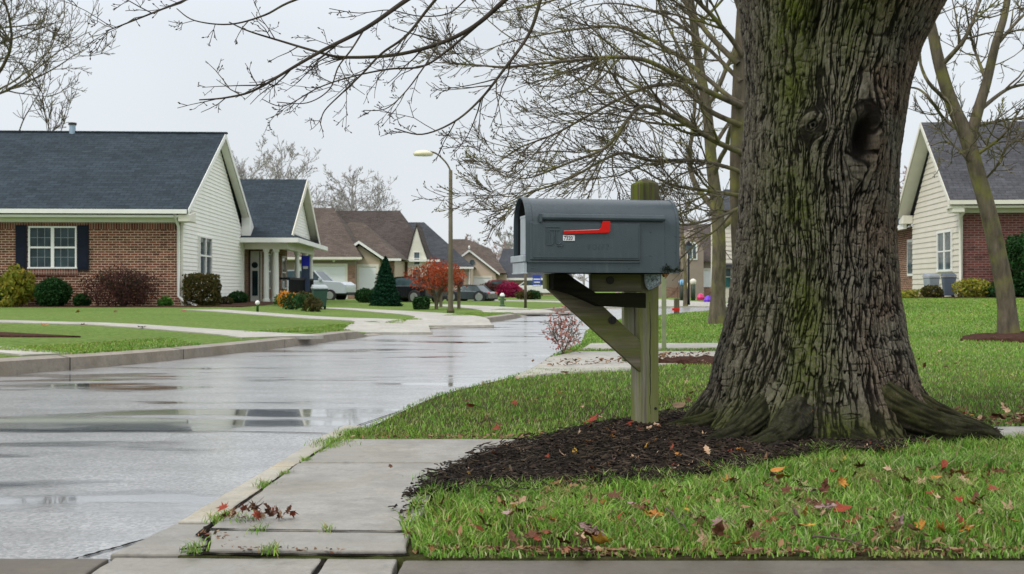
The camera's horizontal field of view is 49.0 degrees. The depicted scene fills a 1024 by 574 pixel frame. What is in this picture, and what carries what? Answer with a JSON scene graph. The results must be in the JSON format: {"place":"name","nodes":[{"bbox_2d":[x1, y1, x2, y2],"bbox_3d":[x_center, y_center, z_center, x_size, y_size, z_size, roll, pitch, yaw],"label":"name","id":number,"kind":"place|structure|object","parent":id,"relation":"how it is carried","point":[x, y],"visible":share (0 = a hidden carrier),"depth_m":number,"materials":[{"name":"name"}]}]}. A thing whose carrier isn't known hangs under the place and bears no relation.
{"place":"outdoors","nodes":[
{"label":"outdoors","id":0,"kind":"place"},
{"bbox_2d":[0,346,69,355],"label":"driveway","id":1,"kind":"structure","parent":0,"point":[22,353],"depth_m":10.91,"materials":[{"name":"concrete"}]},
{"bbox_2d":[0,320,323,338],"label":"sidewalk","id":2,"kind":"structure","parent":0,"point":[238,333],"depth_m":16.70,"materials":[{"name":"concrete"}]},
{"bbox_2d":[0,307,708,563],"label":"road","id":3,"kind":"structure","parent":0,"point":[77,479],"depth_m":6.94,"materials":[{"name":"asphalt"}]},
{"bbox_2d":[111,524,209,560],"bbox_3d":[-1.038,0.808,3.480,0.268,0.060,0.414,0,0,0],"label":"kerb corner","id":4,"kind":"object","parent":3,"relation":"on","point":[167,543],"visible":0.52,"depth_m":3.39,"materials":[{"name":"concrete"}]},
{"bbox_2d":[178,467,290,523],"bbox_3d":[-1.018,0.802,4.265,0.118,0.060,1.135,0,0,3],"label":"kerb strip","id":5,"kind":"object","parent":3,"relation":"on","point":[234,497],"visible":0.55,"depth_m":4.12,"materials":[{"name":"beige concrete"}]},
{"bbox_2d":[72,410,400,558],"bbox_3d":[-4.848,0.796,5.283,8.305,0.001,4.035,0,0,0],"label":"road crack","id":6,"kind":"object","parent":3,"relation":"on","point":[156,430],"visible":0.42,"depth_m":6.14,"materials":[{"name":"asphalt"}]},
{"bbox_2d":[272,425,360,466],"bbox_3d":[-0.946,0.802,5.568,0.118,0.060,1.461,0,0,4],"label":"kerb strip","id":7,"kind":"object","parent":3,"relation":"on","point":[293,459],"visible":0.39,"depth_m":5.27,"materials":[{"name":"beige concrete"}]},
{"bbox_2d":[0,307,707,375],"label":"kerb","id":8,"kind":"structure","parent":3,"relation":"on","point":[24,365],"depth_m":12.07,"materials":[{"name":"concrete"}]},
{"bbox_2d":[0,295,727,357],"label":"lawn across road","id":9,"kind":"structure","parent":0,"point":[170,316],"depth_m":21.42,"materials":[{"name":"plant"}]},
{"bbox_2d":[0,332,80,337],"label":"mulch patch","id":10,"kind":"object","parent":9,"relation":"on","point":[8,334],"visible":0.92,"depth_m":13.93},
{"bbox_2d":[33,277,72,306],"bbox_3d":[-12.759,0.194,31.211,1.060,0.984,0.961,0,0,0],"label":"round shrub","id":11,"kind":"object","parent":9,"relation":"on","point":[57,291],"visible":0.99,"depth_m":30.96,"materials":[{"name":"green plant"}]},
{"bbox_2d":[0,0,119,130],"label":"spreading bare tree","id":12,"kind":"object","parent":9,"relation":"on","point":[6,38],"visible":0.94,"depth_m":46.69,"materials":[{"name":"brown plant"}]},
{"bbox_2d":[72,293,91,305],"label":"shrub","id":13,"kind":"object","parent":9,"relation":"on","point":[79,299],"visible":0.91,"depth_m":31.05,"materials":[{"name":"green plant"}]},
{"bbox_2d":[12,302,273,306],"bbox_3d":[-11.050,0.550,35.850,6.900,0.072,10.300,0,0,0],"label":"mulch patch","id":14,"kind":"object","parent":9,"relation":"on","point":[247,304],"visible":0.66,"depth_m":31.09,"materials":[{"name":"wood"}]},
{"bbox_2d":[0,263,35,306],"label":"yellow shrub","id":15,"kind":"object","parent":14,"relation":"on","point":[17,286],"visible":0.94,"depth_m":31.01,"materials":[{"name":"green plant"}]},
{"bbox_2d":[75,262,165,306],"bbox_3d":[-10.825,0.032,31.186,2.551,1.447,1.368,0,0,0],"label":"plum shrub","id":16,"kind":"object","parent":14,"relation":"on","point":[120,292],"visible":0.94,"depth_m":31.03,"materials":[{"name":"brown plant"}]},
{"bbox_2d":[0,122,327,305],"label":"brick house","id":17,"kind":"structure","parent":9,"relation":"on","point":[170,207],"depth_m":33.89,"materials":[{"name":"white plastic"}]},
{"bbox_2d":[27,226,77,268],"bbox_3d":[-13.003,-1.120,31.787,1.380,1.200,0.090,0,0,-3],"label":"window","id":18,"kind":"structure","parent":17,"relation":"in","point":[49,247],"depth_m":31.79,"materials":[{"name":"glass"}]},
{"bbox_2d":[198,236,211,273],"bbox_3d":[-9.526,-0.965,34.898,0.110,1.190,1.740,0,0,-3],"label":"window","id":19,"kind":"structure","parent":17,"relation":"in","point":[204,243],"depth_m":34.82,"materials":[{"name":"glass"}]},
{"bbox_2d":[250,251,258,300],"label":"front door","id":20,"kind":"structure","parent":17,"relation":"in","point":[254,255],"depth_m":43.00,"materials":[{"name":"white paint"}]},
{"bbox_2d":[281,256,286,288],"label":"window","id":21,"kind":"structure","parent":17,"relation":"in","point":[283,259],"depth_m":48.30,"materials":[{"name":"glass"}]},
{"bbox_2d":[301,256,309,290],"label":"porch banner","id":22,"kind":"object","parent":17,"relation":"hanging from","point":[305,267],"visible":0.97,"depth_m":46.47,"materials":[{"name":"blue fabric"}]},
{"bbox_2d":[156,295,173,305],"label":"bright plant","id":23,"kind":"object","parent":9,"relation":"on","point":[167,301],"visible":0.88,"depth_m":31.11,"materials":[{"name":"green plant"}]},
{"bbox_2d":[180,272,221,305],"bbox_3d":[-8.803,0.117,31.910,1.140,1.101,0.979,0,0,0],"label":"box hedge","id":24,"kind":"object","parent":9,"relation":"on","point":[199,291],"visible":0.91,"depth_m":31.61,"materials":[{"name":"green plant"}]},
{"bbox_2d":[227,291,248,302],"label":"shrub","id":25,"kind":"object","parent":9,"relation":"on","point":[239,297],"visible":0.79,"depth_m":37.84,"materials":[{"name":"green plant"}]},
{"bbox_2d":[0,308,531,354],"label":"grass verge","id":26,"kind":"object","parent":9,"relation":"on","point":[116,345],"depth_m":12.81,"materials":[{"name":"plant"}]},
{"bbox_2d":[279,292,298,309],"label":"flower clump","id":27,"kind":"object","parent":9,"relation":"on","point":[288,303],"visible":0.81,"depth_m":30.52,"materials":[{"name":"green plant"}]},
{"bbox_2d":[292,292,314,310],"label":"flower clump","id":28,"kind":"object","parent":9,"relation":"on","point":[299,300],"visible":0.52,"depth_m":29.55,"materials":[{"name":"green plant"}]},
{"bbox_2d":[180,309,432,334],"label":"front walk","id":29,"kind":"structure","parent":9,"relation":"on","point":[380,326],"depth_m":20.33,"materials":[{"name":"concrete"}]},
{"bbox_2d":[302,295,323,311],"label":"flower clump","id":30,"kind":"object","parent":9,"relation":"on","point":[313,304],"visible":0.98,"depth_m":29.09,"materials":[{"name":"brown plant"}]},
{"bbox_2d":[311,285,327,308],"bbox_3d":[-5.425,0.282,31.647,0.443,0.696,0.484,0,0,-17],"label":"wheelie bin","id":31,"kind":"object","parent":9,"relation":"on","point":[320,291],"visible":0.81,"depth_m":31.46,"materials":[{"name":"green plastic"}]},
{"bbox_2d":[287,270,355,299],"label":"parked suv","id":32,"kind":"object","parent":9,"relation":"on","point":[339,290],"visible":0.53,"depth_m":57.07,"materials":[{"name":"silver metal"}]},
{"bbox_2d":[287,208,408,298],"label":"brown garage house","id":33,"kind":"structure","parent":9,"relation":"on","point":[356,253],"depth_m":70.98,"materials":[{"name":"beige"}]},
{"bbox_2d":[299,264,347,298],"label":"garage door","id":34,"kind":"structure","parent":33,"relation":"in","point":[339,272],"depth_m":69.98,"materials":[{"name":"beige paint"}]},
{"bbox_2d":[357,264,378,289],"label":"garage door","id":35,"kind":"structure","parent":33,"relation":"in","point":[366,273],"depth_m":70.98,"materials":[{"name":"beige paint"}]},
{"bbox_2d":[354,287,372,302],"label":"round shrub","id":36,"kind":"object","parent":9,"relation":"on","point":[359,296],"visible":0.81,"depth_m":44.07,"materials":[{"name":"green plant"}]},
{"bbox_2d":[368,256,403,305],"bbox_3d":[-4.394,-0.190,39.064,1.146,1.821,1.268,0,0,-42],"label":"cone evergreen","id":37,"kind":"object","parent":9,"relation":"on","point":[385,287],"visible":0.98,"depth_m":38.80,"materials":[{"name":"green plant"}]},
{"bbox_2d":[371,276,447,301],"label":"parked car","id":38,"kind":"object","parent":9,"relation":"on","point":[407,291],"visible":0.37,"depth_m":49.02,"materials":[{"name":"black paint"}]},
{"bbox_2d":[412,295,430,309],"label":"shrub","id":39,"kind":"object","parent":9,"relation":"on","point":[420,302],"visible":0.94,"depth_m":33.82,"materials":[{"name":"green plant"}]},
{"bbox_2d":[413,150,453,312],"bbox_3d":[-2.064,-1.462,29.568,1.095,4.285,0.347,0,0,0],"label":"street lamp","id":40,"kind":"object","parent":9,"relation":"on","point":[450,308],"visible":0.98,"depth_m":29.52,"materials":[{"name":"metal"}]},
{"bbox_2d":[403,257,467,308],"bbox_3d":[-2.306,-0.080,33.984,1.982,1.723,1.432,0,0,0],"label":"red tree","id":41,"kind":"object","parent":9,"relation":"on","point":[431,279],"visible":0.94,"depth_m":33.87,"materials":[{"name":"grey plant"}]},
{"bbox_2d":[454,275,463,308],"bbox_3d":[-1.655,0.180,35.175,0.280,1.100,0.560,0,0,0],"label":"mailbox","id":42,"kind":"object","parent":9,"relation":"on","point":[459,296],"visible":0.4,"depth_m":35.12,"materials":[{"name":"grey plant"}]},
{"bbox_2d":[444,284,497,300],"bbox_3d":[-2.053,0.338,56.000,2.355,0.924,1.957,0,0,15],"label":"parked car","id":43,"kind":"object","parent":9,"relation":"on","point":[477,292],"visible":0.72,"depth_m":55.19,"materials":[{"name":"grey paint"}]},
{"bbox_2d":[495,281,520,297],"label":"pink bush","id":44,"kind":"object","parent":9,"relation":"on","point":[510,286],"visible":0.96,"depth_m":78.80,"materials":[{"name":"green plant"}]},
{"bbox_2d":[519,279,549,292],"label":"parked car","id":45,"kind":"object","parent":9,"relation":"on","point":[530,286],"visible":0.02,"depth_m":87.18,"materials":[{"name":"white paint"}]},
{"bbox_2d":[659,224,710,297],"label":"arched gable house","id":46,"kind":"structure","parent":9,"relation":"on","point":[700,268],"depth_m":77.96,"materials":[{"name":"beige"}]},
{"bbox_2d":[704,268,710,286],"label":"garage door","id":47,"kind":"structure","parent":46,"relation":"in","point":[707,271],"depth_m":77.98,"materials":[{"name":"beige paint"}]},
{"bbox_2d":[684,242,692,304],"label":"lantern post","id":48,"kind":"object","parent":9,"relation":"on","point":[688,244],"visible":0.91,"depth_m":43.97,"materials":[{"name":"black metal"}]},
{"bbox_2d":[659,177,725,305],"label":"thin sapling","id":49,"kind":"object","parent":9,"relation":"on","point":[685,277],"visible":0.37,"depth_m":44.91,"materials":[{"name":"brown plant"}]},
{"bbox_2d":[326,307,493,327],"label":"driveway","id":50,"kind":"structure","parent":0,"point":[432,319],"depth_m":23.24,"materials":[{"name":"concrete"}]},
{"bbox_2d":[430,304,573,314],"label":"driveway","id":51,"kind":"structure","parent":0,"point":[518,311],"depth_m":32.46,"materials":[{"name":"concrete"}]},
{"bbox_2d":[0,0,1023,287],"label":"sky","id":52,"kind":"structure","parent":0,"point":[156,66],"materials":[{"name":"white"}]},
{"bbox_2d":[178,302,1023,573],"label":"lawn by tree","id":53,"kind":"structure","parent":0,"point":[417,556],"depth_m":6.45,"materials":[{"name":"plant"}]},
{"bbox_2d":[198,529,348,553],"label":"leaf litter","id":54,"kind":"object","parent":53,"relation":"on","point":[217,537],"visible":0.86,"depth_m":3.30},
{"bbox_2d":[180,447,408,573],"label":"joint silt","id":55,"kind":"object","parent":53,"relation":"on","point":[210,526],"visible":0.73,"depth_m":3.31,"materials":[{"name":"soil"}]},
{"bbox_2d":[209,531,408,555],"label":"paving slab","id":56,"kind":"structure","parent":53,"relation":"on","point":[378,544],"depth_m":3.37,"materials":[{"name":"concrete"}]},
{"bbox_2d":[210,463,556,532],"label":"paving slab","id":57,"kind":"structure","parent":53,"relation":"on","point":[340,497],"depth_m":4.04,"materials":[{"name":"concrete"}]},
{"bbox_2d":[179,425,467,558],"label":"joint grass","id":58,"kind":"structure","parent":57,"relation":"on","point":[330,444],"depth_m":3.74,"materials":[{"name":"plant"}]},
{"bbox_2d":[388,441,514,517],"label":"mulch crumbs","id":59,"kind":"object","parent":57,"relation":"on","point":[409,492],"visible":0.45,"depth_m":4.31,"materials":[{"name":"brown plant"}]},
{"bbox_2d":[301,439,575,463],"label":"paving slab","id":60,"kind":"structure","parent":53,"relation":"on","point":[404,450],"depth_m":5.23,"materials":[{"name":"concrete"}]},
{"bbox_2d":[338,432,561,438],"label":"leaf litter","id":61,"kind":"object","parent":53,"relation":"on","point":[460,436],"visible":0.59,"depth_m":5.66,"materials":[{"name":"plant"}]},
{"bbox_2d":[538,305,582,353],"bbox_3d":[0.543,0.466,12.447,0.503,0.614,0.495,0,0,0],"label":"red twig plant","id":62,"kind":"object","parent":53,"relation":"on","point":[561,333],"visible":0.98,"depth_m":12.44,"materials":[{"name":"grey plant"}]},
{"bbox_2d":[398,0,745,297],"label":"limber tree","id":63,"kind":"object","parent":53,"relation":"on","point":[735,100],"visible":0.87,"depth_m":12.53,"materials":[{"name":"brown plant"}]},
{"bbox_2d":[588,531,614,543],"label":"fallen leaf","id":64,"kind":"object","parent":53,"relation":"on","point":[600,539],"visible":0.98,"depth_m":3.29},
{"bbox_2d":[527,0,734,323],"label":"lawn tree","id":65,"kind":"object","parent":53,"relation":"on","point":[717,310],"visible":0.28,"depth_m":21.26,"materials":[{"name":"brown plant"}]},
{"bbox_2d":[345,298,1023,439],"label":"lawn","id":66,"kind":"structure","parent":53,"relation":"on","point":[954,304],"depth_m":8.96,"materials":[{"name":"plant"}]},
{"bbox_2d":[659,354,713,364],"bbox_3d":[2.449,0.737,11.225,2.100,0.117,0.950,0,0,0],"label":"mulch patch","id":67,"kind":"object","parent":53,"relation":"on","point":[688,360],"visible":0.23,"depth_m":10.98,"materials":[{"name":"wood"}]},
{"bbox_2d":[409,410,999,494],"bbox_3d":[0.902,0.800,5.551,3.733,0.122,1.663,0,0,-34],"label":"mulch bed","id":68,"kind":"object","parent":53,"relation":"on","point":[679,460],"visible":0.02,"depth_m":4.91,"materials":[{"name":"plant"}]},
{"bbox_2d":[60,0,1009,471],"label":"old shade tree","id":69,"kind":"object","parent":68,"relation":"on","point":[814,338],"visible":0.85,"depth_m":5.70,"materials":[{"name":"brown plant"}]},
{"bbox_2d":[511,178,682,423],"bbox_3d":[0.428,0.122,5.835,0.851,1.416,0.430,0,0,-12],"label":"mailbox on post","id":70,"kind":"object","parent":68,"relation":"on","point":[629,249],"visible":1,"depth_m":5.72,"materials":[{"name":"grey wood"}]},
{"bbox_2d":[403,406,1003,494],"bbox_3d":[0.911,0.737,5.547,3.927,0.046,1.811,0,0,-40],"label":"mulch scatter","id":71,"kind":"object","parent":68,"relation":"on","point":[532,467],"visible":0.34,"depth_m":4.72,"materials":[{"name":"brown plant"}]},
{"bbox_2d":[390,430,1023,558],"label":"grass","id":72,"kind":"structure","parent":53,"relation":"on","point":[1001,454],"depth_m":3.79,"materials":[{"name":"plant"}]},
{"bbox_2d":[576,521,604,536],"bbox_3d":[0.239,0.738,3.419,0.107,0.040,0.015,25,-13,22],"label":"fallen leaf","id":73,"kind":"object","parent":72,"relation":"on","point":[586,527],"visible":0.69,"depth_m":3.42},
{"bbox_2d":[711,520,724,541],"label":"fallen leaf","id":74,"kind":"object","parent":72,"relation":"on","point":[718,529],"visible":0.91,"depth_m":3.34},
{"bbox_2d":[811,533,868,545],"bbox_3d":[0.977,0.735,3.286,0.080,0.023,0.185,0,0,-44],"label":"fallen twig","id":75,"kind":"object","parent":72,"relation":"on","point":[826,537],"visible":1,"depth_m":3.30,"materials":[{"name":"wood"}]},
{"bbox_2d":[412,544,1023,557],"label":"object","id":76,"kind":"object","parent":53,"relation":"on","point":[614,550],"visible":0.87,"depth_m":3.27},
{"bbox_2d":[901,289,936,297],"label":"ground shrub","id":77,"kind":"object","parent":53,"relation":"on","point":[909,294],"visible":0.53,"depth_m":31.81,"materials":[{"name":"yellow plant"}]},
{"bbox_2d":[922,273,940,290],"bbox_3d":[12.547,-0.044,33.616,0.381,0.744,0.420,0,0,-11],"label":"wheelie bin","id":78,"kind":"object","parent":53,"relation":"on","point":[931,279],"visible":0.64,"depth_m":33.45,"materials":[{"name":"grey plastic"}]},
{"bbox_2d":[920,284,943,296],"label":"round shrub","id":79,"kind":"object","parent":53,"relation":"on","point":[925,290],"visible":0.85,"depth_m":31.26,"materials":[{"name":"green plant"}]},
{"bbox_2d":[897,121,1023,296],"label":"cream gable house","id":80,"kind":"structure","parent":53,"relation":"on","point":[940,212],"depth_m":34.38,"materials":[{"name":"beige brick"}]},
{"bbox_2d":[907,239,912,275],"bbox_3d":[14.280,-0.715,41.237,0.075,2.050,3.900,0,0,5],"label":"rear window","id":81,"kind":"structure","parent":80,"relation":"in","point":[909,242],"depth_m":39.90,"materials":[{"name":"glass"}]},
{"bbox_2d":[936,229,952,271],"bbox_3d":[13.300,-1.105,34.547,0.060,1.270,1.560,0,0,5],"label":"window","id":82,"kind":"structure","parent":80,"relation":"in","point":[945,237],"depth_m":34.46,"materials":[{"name":"glass"}]},
{"bbox_2d":[908,0,1023,333],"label":"leaning tree","id":83,"kind":"object","parent":53,"relation":"on","point":[968,134],"visible":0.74,"depth_m":15.62,"materials":[{"name":"brown plant"}]},
{"bbox_2d":[911,296,1023,298],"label":"mulch patch","id":84,"kind":"object","parent":53,"relation":"on","point":[958,297],"visible":0.53,"depth_m":30.80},
{"bbox_2d":[941,273,956,296],"bbox_3d":[12.722,-0.044,32.716,0.381,0.744,0.420,0,0,9],"label":"wheelie bin","id":85,"kind":"object","parent":84,"relation":"on","point":[947,282],"visible":0.89,"depth_m":32.55,"materials":[{"name":"grey plastic"}]},
{"bbox_2d":[1005,230,1023,296],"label":"upright evergreen","id":86,"kind":"object","parent":84,"relation":"on","point":[1014,246],"visible":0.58,"depth_m":31.52,"materials":[{"name":"green plant"}]},
{"bbox_2d":[951,277,992,296],"bbox_3d":[12.906,0.053,31.395,1.278,0.673,0.867,0,0,0],"label":"yellow shrub","id":87,"kind":"object","parent":53,"relation":"on","point":[976,287],"visible":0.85,"depth_m":31.23,"materials":[{"name":"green plant"}]},
{"bbox_2d":[960,331,1023,342],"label":"mulch patch","id":88,"kind":"object","parent":53,"relation":"on","point":[1011,337],"visible":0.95,"depth_m":14.74,"materials":[{"name":"wood"}]},
{"bbox_2d":[968,412,1023,424],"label":"leaf litter","id":89,"kind":"object","parent":53,"relation":"on","point":[1013,418],"visible":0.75,"depth_m":6.35,"materials":[{"name":"plant"}]},
{"bbox_2d":[984,281,1016,296],"bbox_3d":[13.581,0.106,31.211,0.949,0.571,0.792,0,0,0],"label":"round shrub","id":90,"kind":"object","parent":53,"relation":"on","point":[992,292],"visible":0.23,"depth_m":31.06,"materials":[{"name":"green plant"}]},
{"bbox_2d":[994,426,1023,438],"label":"stepping slab","id":91,"kind":"structure","parent":53,"relation":"on","point":[1008,429],"depth_m":6.00,"materials":[{"name":"concrete"}]},
{"bbox_2d":[515,351,714,377],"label":"driveway","id":92,"kind":"structure","parent":0,"point":[589,355],"depth_m":10.83,"materials":[{"name":"concrete"}]},
{"bbox_2d":[532,350,711,365],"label":"leaf litter","id":93,"kind":"object","parent":92,"relation":"on","point":[618,359],"visible":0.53,"depth_m":10.88,"materials":[{"name":"plant"}]},
{"bbox_2d":[582,343,717,349],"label":"sidewalk","id":94,"kind":"structure","parent":0,"point":[603,346],"depth_m":14.16,"materials":[{"name":"concrete"}]},
{"bbox_2d":[659,299,727,306],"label":"driveway","id":95,"kind":"structure","parent":0,"point":[669,303],"depth_m":46.03,"materials":[{"name":"concrete"}]},
{"bbox_3d":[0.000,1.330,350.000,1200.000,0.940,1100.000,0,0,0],"label":"ground","id":96,"kind":"structure","parent":0,"visible":0},
{"bbox_2d":[0,559,107,573],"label":"gutter slab","id":97,"kind":"structure","parent":96,"relation":"on","point":[49,566],"depth_m":3.17,"materials":[{"name":"concrete"}]},
{"bbox_2d":[92,558,320,573],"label":"gutter slab","id":98,"kind":"structure","parent":96,"relation":"on","point":[195,566],"depth_m":3.16,"materials":[{"name":"concrete"}]},
{"bbox_2d":[232,150,272,178],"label":"tree","id":99,"kind":"object","parent":96,"relation":"on","point":[242,172],"visible":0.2,"depth_m":88.31,"materials":[{"name":"grey plant"}]},
{"bbox_2d":[253,131,339,208],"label":"tree","id":100,"kind":"object","parent":96,"relation":"on","point":[273,169],"visible":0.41,"depth_m":81.92,"materials":[{"name":"grey plant"}]},
{"bbox_2d":[297,164,400,210],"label":"tree","id":101,"kind":"object","parent":96,"relation":"on","point":[356,201],"visible":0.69,"depth_m":90.29,"materials":[{"name":"grey plant"}]},
{"bbox_2d":[318,559,396,573],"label":"gutter slab","id":102,"kind":"structure","parent":96,"relation":"on","point":[359,566],"depth_m":3.16,"materials":[{"name":"concrete"}]},
{"bbox_2d":[336,211,439,275],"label":"steep roof house","id":103,"kind":"structure","parent":96,"relation":"on","point":[398,232],"depth_m":82.02,"materials":[{"name":"beige brick"}]},
{"bbox_2d":[409,222,474,289],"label":"grey roof house","id":104,"kind":"structure","parent":96,"relation":"on","point":[437,244],"depth_m":87.24,"materials":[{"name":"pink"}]},
{"bbox_2d":[453,239,506,284],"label":"tan gable house","id":105,"kind":"structure","parent":96,"relation":"on","point":[484,261],"depth_m":98.00,"materials":[{"name":"beige"}]},
{"bbox_2d":[473,276,491,284],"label":"garage door","id":106,"kind":"structure","parent":105,"relation":"in","point":[478,280],"depth_m":91.99,"materials":[{"name":"beige paint"}]},
{"bbox_2d":[492,225,512,254],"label":"tree","id":107,"kind":"object","parent":96,"relation":"on","point":[504,235],"visible":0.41,"depth_m":175.11,"materials":[{"name":"grey plant"}]},
{"bbox_2d":[499,249,571,294],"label":"blue roof house","id":108,"kind":"structure","parent":96,"relation":"on","point":[505,261],"depth_m":105.23,"materials":[{"name":"beige"}]},
{"bbox_2d":[662,276,665,349],"bbox_3d":[1.832,0.306,13.536,0.060,1.085,0.028,0,0,0],"label":"marker stake","id":109,"kind":"object","parent":96,"relation":"on","point":[663,312],"visible":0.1,"depth_m":13.52,"materials":[{"name":"metal"}]},
{"bbox_2d":[398,561,1023,573],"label":"front kerb","id":110,"kind":"structure","parent":96,"relation":"on","point":[712,567],"depth_m":3.12,"materials":[{"name":"concrete"}]},
{"bbox_2d":[708,189,731,301],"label":"two storey house","id":111,"kind":"structure","parent":96,"relation":"on","point":[728,248],"depth_m":51.99,"materials":[{"name":"beige plastic"}]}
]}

